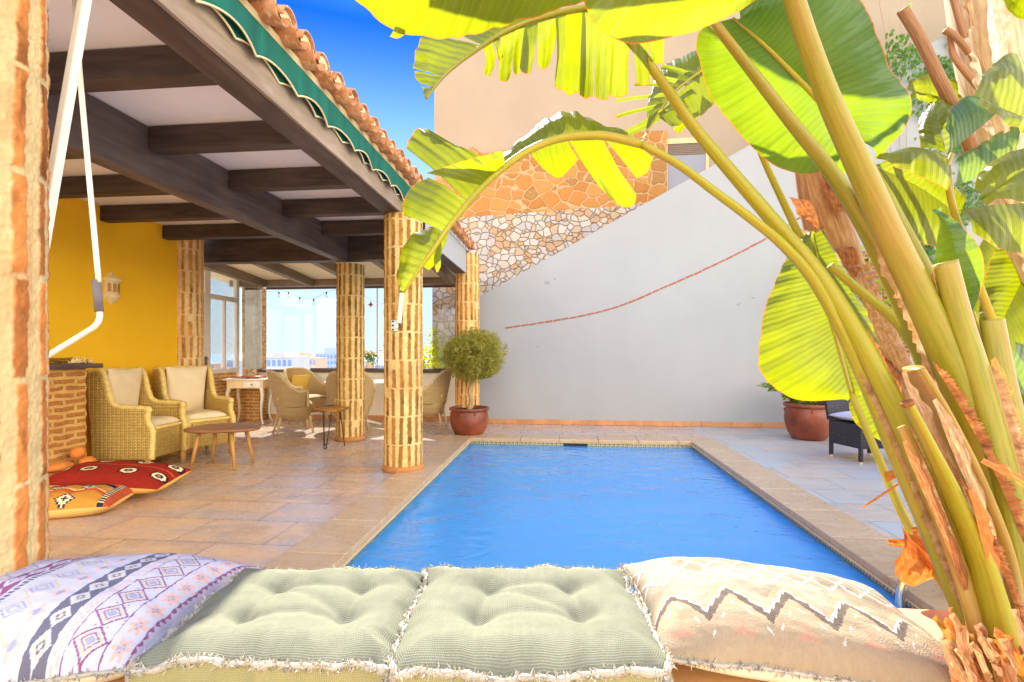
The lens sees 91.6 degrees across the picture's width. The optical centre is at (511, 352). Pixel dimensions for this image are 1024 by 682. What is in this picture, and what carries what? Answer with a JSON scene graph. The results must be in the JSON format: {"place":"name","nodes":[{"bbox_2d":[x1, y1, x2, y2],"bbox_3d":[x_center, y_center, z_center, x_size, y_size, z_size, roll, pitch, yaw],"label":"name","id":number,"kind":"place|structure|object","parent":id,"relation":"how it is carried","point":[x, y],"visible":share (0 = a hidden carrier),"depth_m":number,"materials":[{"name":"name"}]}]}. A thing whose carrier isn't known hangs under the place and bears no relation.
{"place":"outdoors","nodes":[
{"label":"outdoors","id":0,"kind":"place"},
{"bbox_2d":[239,360,241,375],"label":"apartment building","id":1,"kind":"structure","parent":0,"point":[240,367],"depth_m":210.39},
{"bbox_2d":[266,352,309,368],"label":"apartment building","id":2,"kind":"structure","parent":0,"point":[279,360],"depth_m":140.00,"materials":[{"name":"white concrete"}]},
{"bbox_2d":[300,352,326,367],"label":"apartment building","id":3,"kind":"structure","parent":0,"point":[318,362],"depth_m":193.72,"materials":[{"name":"beige concrete"}]},
{"bbox_2d":[315,348,336,367],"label":"apartment building","id":4,"kind":"structure","parent":0,"point":[329,354],"depth_m":260.00,"materials":[{"name":"white concrete"}]},
{"bbox_2d":[239,354,431,366],"bbox_3d":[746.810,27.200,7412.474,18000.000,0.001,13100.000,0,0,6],"label":"sea","id":5,"kind":"structure","parent":0,"point":[381,359],"depth_m":2839.77,"materials":[{"name":"blue liquid"}]},
{"bbox_2d":[239,0,433,353],"label":"sky","id":6,"kind":"structure","parent":0,"point":[356,45],"materials":[{"name":"blue"}]},
{"bbox_2d":[365,364,383,367],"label":"apartment building","id":7,"kind":"structure","parent":0,"point":[379,365],"depth_m":300.00,"materials":[{"name":"white"}]},
{"bbox_2d":[48,419,704,567],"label":"terrace floor","id":8,"kind":"structure","parent":0,"point":[294,484],"depth_m":4.18,"materials":[{"name":"tile"}]},
{"bbox_2d":[0,0,50,575],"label":"brick column","id":9,"kind":"structure","parent":8,"relation":"on","point":[25,82],"depth_m":1.34,"materials":[{"name":"orange brick"}]},
{"bbox_2d":[47,0,474,287],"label":"terrace roof","id":10,"kind":"structure","parent":9,"relation":"on","point":[225,146],"depth_m":3.46,"materials":[{"name":"paint"}]},
{"bbox_2d":[49,0,103,357],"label":"awning crank","id":11,"kind":"object","parent":10,"relation":"hanging from","point":[97,296],"visible":0.82,"depth_m":2.11,"materials":[{"name":"white metal"}]},
{"bbox_2d":[47,0,410,330],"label":"awning","id":12,"kind":"object","parent":10,"relation":"attached to","point":[243,24],"visible":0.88,"depth_m":2.52,"materials":[{"name":"green fabric"}]},
{"bbox_2d":[268,289,382,303],"bbox_3d":[-3.254,-1.058,9.424,3.228,0.294,0.060,0,0,6],"label":"string light","id":13,"kind":"object","parent":10,"relation":"hanging from","point":[304,298],"visible":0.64,"depth_m":9.50,"materials":[{"name":"black plastic"}]},
{"bbox_2d":[48,363,102,476],"bbox_3d":[-4.173,0.650,4.215,0.648,1.100,1.150,0,0,6],"label":"counter","id":14,"kind":"object","parent":8,"relation":"on","point":[67,415],"visible":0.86,"depth_m":4.49,"materials":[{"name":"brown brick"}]},
{"bbox_2d":[48,461,73,472],"bbox_3d":[-3.945,0.994,4.336,0.150,0.088,0.223,0,0,6],"label":"stone","id":15,"kind":"object","parent":14,"relation":"on","point":[58,466],"visible":0.76,"depth_m":4.29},
{"bbox_2d":[49,357,75,363],"bbox_3d":[-4.072,0.069,4.484,0.101,0.061,0.424,0,0,6],"label":"dried twig bundle","id":16,"kind":"object","parent":14,"relation":"on","point":[52,360],"visible":0.68,"depth_m":4.46,"materials":[{"name":"brown plant"}]},
{"bbox_2d":[67,357,93,363],"bbox_3d":[-4.017,0.071,4.627,0.094,0.067,0.210,0,0,6],"label":"bleached coral","id":17,"kind":"object","parent":14,"relation":"on","point":[78,360],"visible":0.96,"depth_m":4.59},
{"bbox_2d":[78,456,96,463],"bbox_3d":[-3.875,0.990,4.542,0.127,0.096,0.136,0,0,6],"label":"stone","id":18,"kind":"object","parent":14,"relation":"on","point":[86,459],"visible":0.54,"depth_m":4.51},
{"bbox_2d":[70,446,85,458],"bbox_3d":[-3.902,0.897,4.471,0.114,0.111,0.110,0,0,6],"label":"stone","id":19,"kind":"object","parent":18,"relation":"on","point":[78,452],"visible":1,"depth_m":4.44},
{"bbox_2d":[48,484,133,518],"bbox_3d":[-3.360,1.103,3.756,0.760,0.187,0.520,0,0,-16],"label":"floor cushion","id":20,"kind":"object","parent":8,"relation":"on","point":[66,501],"visible":0.75,"depth_m":3.63,"materials":[{"name":"fabric"}]},
{"bbox_2d":[49,461,191,493],"bbox_3d":[-3.334,1.038,4.215,0.950,0.200,0.480,0,0,-2],"label":"floor cushion","id":21,"kind":"object","parent":20,"relation":"on","point":[136,477],"visible":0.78,"depth_m":4.08,"materials":[{"name":"fabric"}]},
{"bbox_2d":[47,198,177,460],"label":"house wall","id":22,"kind":"structure","parent":8,"relation":"on","point":[138,326],"depth_m":5.47,"materials":[{"name":"yellow paint"}]},
{"bbox_2d":[103,272,121,304],"bbox_3d":[-4.328,-0.705,5.426,0.100,0.360,0.200,0,0,6],"label":"wall lantern","id":23,"kind":"object","parent":22,"relation":"attached to","point":[112,288],"depth_m":5.39,"materials":[{"name":"beige ceramic"}]},
{"bbox_2d":[86,367,190,461],"bbox_3d":[-3.908,0.678,5.247,0.683,1.044,0.600,0,0,0],"label":"wicker armchair","id":24,"kind":"object","parent":8,"relation":"on","point":[131,417],"visible":0.95,"depth_m":4.95,"materials":[{"name":"beige wicker"}]},
{"bbox_2d":[177,240,203,365],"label":"brick column","id":25,"kind":"structure","parent":8,"relation":"on","point":[190,301],"depth_m":6.43,"materials":[{"name":"brown brick"}]},
{"bbox_2d":[152,365,235,461],"bbox_3d":[-3.726,0.678,5.849,0.683,1.044,0.600,0,0,30],"label":"wicker armchair","id":26,"kind":"object","parent":8,"relation":"on","point":[193,387],"visible":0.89,"depth_m":5.84,"materials":[{"name":"beige wicker"}]},
{"bbox_2d":[183,423,259,469],"bbox_3d":[-3.019,0.991,5.270,0.734,0.422,0.587,0,0,6],"label":"coffee table","id":27,"kind":"object","parent":8,"relation":"on","point":[231,429],"visible":0.98,"depth_m":5.12,"materials":[{"name":"brown wood"}]},
{"bbox_2d":[204,269,238,409],"bbox_3d":[-5.013,-0.110,7.787,0.164,2.620,2.390,0,0,6],"label":"glazed door wall","id":28,"kind":"structure","parent":8,"relation":"on","point":[221,325],"depth_m":8.55,"materials":[{"name":"white metal"}]},
{"bbox_2d":[204,298,208,365],"bbox_3d":[-4.994,0.150,7.660,0.102,2.080,0.882,0,0,6],"label":"door","id":29,"kind":"structure","parent":28,"relation":"in","point":[205,299],"depth_m":8.06,"materials":[{"name":"white metal"}]},
{"bbox_2d":[211,272,234,368],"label":"window panes","id":30,"kind":"structure","parent":28,"relation":"in","point":[222,285],"depth_m":8.55,"materials":[{"name":"clear glass"}]},
{"bbox_2d":[222,378,273,423],"bbox_3d":[-4.496,0.820,8.544,0.720,0.760,0.420,0,0,2],"label":"console table","id":31,"kind":"object","parent":8,"relation":"on","point":[238,384],"visible":0.79,"depth_m":8.38,"materials":[{"name":"white paint"}]},
{"bbox_2d":[242,376,263,377],"bbox_3d":[-4.445,0.421,8.549,0.350,0.034,0.350,0,0,6],"label":"terracotta dish","id":32,"kind":"object","parent":31,"relation":"on","point":[252,376],"visible":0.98,"depth_m":8.52,"materials":[{"name":"ceramic"}]},
{"bbox_2d":[234,376,265,420],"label":"brick plinth","id":33,"kind":"structure","parent":8,"relation":"on","point":[250,398],"depth_m":8.81,"materials":[{"name":"brown brick"}]},
{"bbox_2d":[242,286,265,375],"bbox_3d":[-4.737,0.000,9.151,0.280,2.400,0.320,0,0,6],"label":"stone pilaster","id":34,"kind":"object","parent":8,"relation":"on","point":[249,372],"visible":0.3,"depth_m":9.00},
{"bbox_2d":[266,369,313,434],"bbox_3d":[-3.361,0.727,7.518,0.637,0.952,0.706,0,0,-32],"label":"wicker dining chair","id":35,"kind":"object","parent":8,"relation":"on","point":[290,402],"visible":1,"depth_m":7.29,"materials":[{"name":"beige wicker"}]},
{"bbox_2d":[284,367,328,425],"bbox_3d":[-3.525,0.727,8.493,0.637,0.952,0.706,0,0,22],"label":"wicker dining chair","id":36,"kind":"object","parent":8,"relation":"on","point":[305,379],"visible":0.56,"depth_m":8.56,"materials":[{"name":"beige wicker"}]},
{"bbox_2d":[314,405,348,448],"bbox_3d":[-2.288,0.945,6.358,0.404,0.524,0.412,0,0,6],"label":"side table","id":37,"kind":"object","parent":8,"relation":"on","point":[331,409],"visible":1,"depth_m":6.25,"materials":[{"name":"brown wood"}]},
{"bbox_2d":[335,263,365,441],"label":"brick column","id":38,"kind":"structure","parent":8,"relation":"on","point":[350,340],"depth_m":6.72,"materials":[{"name":"beige brick"}]},
{"bbox_2d":[326,371,375,435],"bbox_3d":[-2.380,0.727,7.357,0.706,0.952,0.637,0,0,-8],"label":"wicker dining chair","id":39,"kind":"object","parent":8,"relation":"on","point":[370,387],"visible":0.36,"depth_m":7.23,"materials":[{"name":"beige wicker"}]},
{"bbox_2d":[324,379,383,424],"bbox_3d":[-2.484,0.829,8.070,1.070,0.738,1.070,0,0,6],"label":"dining table","id":40,"kind":"object","parent":8,"relation":"on","point":[376,382],"visible":0.19,"depth_m":8.12,"materials":[{"name":"white paint"}]},
{"bbox_2d":[257,368,454,420],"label":"parapet wall","id":41,"kind":"structure","parent":8,"relation":"on","point":[376,411],"depth_m":8.83,"materials":[{"name":"white paint"}]},
{"bbox_2d":[245,285,454,368],"bbox_3d":[-2.731,-0.460,8.708,3.880,1.480,0.580,0,0,6],"label":"glass screen","id":42,"kind":"object","parent":41,"relation":"on","point":[253,327],"visible":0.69,"depth_m":8.88,"materials":[{"name":"brown metal"}]},
{"bbox_2d":[365,350,381,367],"bbox_3d":[-2.518,0.113,8.843,0.430,0.323,0.272,0,0,6],"label":"flower pot","id":43,"kind":"object","parent":41,"relation":"on","point":[371,363],"visible":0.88,"depth_m":8.81,"materials":[{"name":"white ceramic"}]},
{"bbox_2d":[382,212,423,473],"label":"brick column","id":44,"kind":"structure","parent":8,"relation":"on","point":[403,396],"depth_m":4.97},
{"bbox_2d":[422,369,451,429],"bbox_3d":[-1.267,0.727,7.968,0.637,0.952,0.706,0,0,5],"label":"wicker dining chair","id":45,"kind":"object","parent":8,"relation":"on","point":[435,391],"visible":0.8,"depth_m":7.73,"materials":[{"name":"beige wicker"}]},
{"bbox_2d":[432,358,448,367],"bbox_3d":[-1.055,0.619,9.400,0.730,1.167,1.000,0,0,43],"label":"shrub","id":46,"kind":"object","parent":8,"relation":"on","point":[438,364],"visible":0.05,"depth_m":9.29,"materials":[{"name":"green plant"}]},
{"bbox_2d":[455,252,479,407],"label":"brick column","id":47,"kind":"structure","parent":8,"relation":"on","point":[467,300],"depth_m":7.57,"materials":[{"name":"beige brick"}]},
{"bbox_2d":[441,326,508,435],"bbox_3d":[-0.540,0.400,7.345,1.055,1.600,1.006,0,0,-11],"label":"potted olive tree","id":48,"kind":"object","parent":8,"relation":"on","point":[470,420],"visible":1,"depth_m":7.12,"materials":[{"name":"green plant"}]},
{"bbox_2d":[108,608,949,681],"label":"bench wall","id":49,"kind":"structure","parent":8,"relation":"on","point":[922,618],"depth_m":1.23,"materials":[{"name":"paint"}]},
{"bbox_2d":[0,553,265,681],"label":"striped pillow","id":50,"kind":"object","parent":49,"relation":"on","point":[95,619],"visible":0.81,"depth_m":1.22,"materials":[{"name":"fabric"}]},
{"bbox_2d":[120,563,423,681],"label":"mattress cushion","id":51,"kind":"object","parent":49,"relation":"on","point":[333,624],"visible":0.84,"depth_m":1.11,"materials":[{"name":"beige fabric"}]},
{"bbox_2d":[384,562,676,681],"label":"mattress cushion","id":52,"kind":"object","parent":49,"relation":"on","point":[546,622],"visible":1,"depth_m":1.11,"materials":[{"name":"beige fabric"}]},
{"bbox_2d":[620,557,986,681],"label":"kilim pillow","id":53,"kind":"object","parent":49,"relation":"on","point":[768,623],"visible":0.94,"depth_m":1.18,"materials":[{"name":"fabric"}]},
{"bbox_2d":[266,433,948,610],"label":"swimming pool","id":54,"kind":"structure","parent":8,"relation":"in","point":[347,536],"depth_m":3.74,"materials":[{"name":"stone"}]},
{"bbox_2d":[346,444,911,608],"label":"pool water","id":55,"kind":"structure","parent":54,"relation":"in","point":[472,506],"depth_m":3.87,"materials":[{"name":"blue liquid"}]},
{"bbox_2d":[895,579,907,608],"bbox_3d":[2.028,1.341,2.178,0.341,0.691,0.590,0,0,6],"label":"pool ladder","id":56,"kind":"object","parent":54,"relation":"attached to","point":[900,594],"visible":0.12,"depth_m":2.43,"materials":[{"name":"metal"}]},
{"bbox_2d":[356,0,1023,681],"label":"banana plant","id":57,"kind":"object","parent":8,"relation":"on","point":[804,86],"visible":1,"depth_m":1.35,"materials":[{"name":"green plant"}]},
{"bbox_2d":[422,327,448,367],"bbox_3d":[-1.578,0.344,9.695,0.701,1.714,0.733,0,0,38],"label":"shrub","id":58,"kind":"object","parent":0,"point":[434,354],"visible":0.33,"depth_m":9.74,"materials":[{"name":"green plant"}]},
{"bbox_2d":[432,0,946,367],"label":"neighbouring building","id":59,"kind":"structure","parent":0,"point":[527,212],"depth_m":9.80,"materials":[{"name":"beige paint"}]},
{"bbox_2d":[667,138,708,190],"bbox_3d":[3.378,-3.516,9.639,0.836,1.274,0.039,0,0,6],"label":"window","id":60,"kind":"structure","parent":59,"relation":"in","point":[687,150],"depth_m":9.64,"materials":[{"name":"grey glass"}]},
{"bbox_2d":[690,427,915,538],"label":"pool deck","id":61,"kind":"structure","parent":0,"point":[843,480],"depth_m":5.16,"materials":[{"name":"tile"}]},
{"bbox_2d":[479,35,985,442],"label":"boundary wall","id":62,"kind":"structure","parent":61,"relation":"on","point":[650,313],"depth_m":8.13,"materials":[{"name":"paint"}]},
{"bbox_2d":[879,3,983,264],"bbox_3d":[6.794,-3.352,7.528,2.448,6.155,0.300,0,0,6],"label":"ivy","id":63,"kind":"object","parent":62,"relation":"attached to","point":[917,59],"visible":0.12,"depth_m":7.63,"materials":[{"name":"green plant"}]},
{"bbox_2d":[616,51,912,398],"bbox_3d":[1.505,-0.536,2.372,2.190,3.527,0.536,0,0,-6],"label":"banana plant","id":64,"kind":"object","parent":61,"relation":"on","point":[817,205],"visible":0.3,"depth_m":2.29,"materials":[{"name":"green plant"}]},
{"bbox_2d":[756,382,828,440],"bbox_3d":[4.144,0.786,6.972,1.262,0.827,1.184,0,0,33],"label":"potted shrub","id":65,"kind":"object","parent":61,"relation":"on","point":[806,420],"visible":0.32,"depth_m":6.74,"materials":[{"name":"orange ceramic"}]},
{"bbox_2d":[824,399,883,463],"bbox_3d":[3.978,0.875,5.636,0.590,0.649,0.595,0,0,-8],"label":"dark wicker chair","id":66,"kind":"object","parent":61,"relation":"on","point":[847,431],"visible":0.39,"depth_m":5.62,"materials":[{"name":"black wicker"}]},
{"bbox_2d":[875,0,1023,404],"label":"banana plant","id":67,"kind":"object","parent":61,"relation":"on","point":[980,118],"visible":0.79,"depth_m":1.70,"materials":[{"name":"green plant"}]},
{"bbox_2d":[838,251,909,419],"bbox_3d":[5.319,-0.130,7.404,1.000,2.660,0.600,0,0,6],"label":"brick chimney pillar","id":68,"kind":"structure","parent":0,"point":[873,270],"depth_m":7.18,"materials":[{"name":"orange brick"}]}
]}

